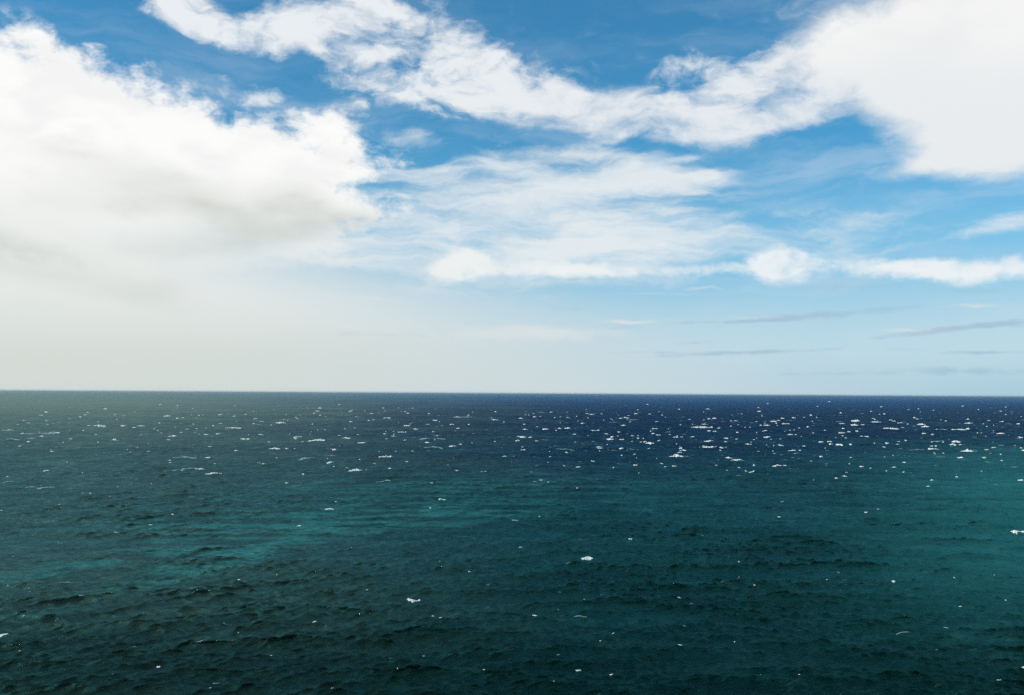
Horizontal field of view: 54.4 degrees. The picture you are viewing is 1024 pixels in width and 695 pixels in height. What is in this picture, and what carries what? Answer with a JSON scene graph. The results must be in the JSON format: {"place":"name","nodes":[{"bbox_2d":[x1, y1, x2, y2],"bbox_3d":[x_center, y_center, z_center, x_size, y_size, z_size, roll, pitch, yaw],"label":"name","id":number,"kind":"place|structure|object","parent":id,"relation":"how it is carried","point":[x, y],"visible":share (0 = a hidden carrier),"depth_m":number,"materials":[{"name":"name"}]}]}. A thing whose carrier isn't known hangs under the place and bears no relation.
{"place":"outdoors","nodes":[
{"label":"outdoors","id":0,"kind":"place"},
{"bbox_2d":[0,390,1023,694],"bbox_3d":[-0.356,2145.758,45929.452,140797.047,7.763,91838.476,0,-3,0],"label":"sea","id":1,"kind":"structure","parent":0,"point":[730,582],"depth_m":391.11,"materials":[{"name":"liquid"}]},
{"bbox_2d":[1,401,1023,674],"bbox_3d":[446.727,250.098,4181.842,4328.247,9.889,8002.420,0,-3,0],"label":"foam flecks","id":2,"kind":"object","parent":1,"relation":"on","point":[521,449],"visible":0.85,"depth_m":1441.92,"materials":[{"name":"white liquid"}]},
{"bbox_2d":[581,556,592,559],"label":"whitecap","id":3,"kind":"object","parent":1,"relation":"on","point":[587,558],"visible":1,"depth_m":361.79,"materials":[{"name":"liquid"}]},
{"bbox_2d":[0,0,1023,395],"label":"sky","id":4,"kind":"structure","parent":0,"point":[704,197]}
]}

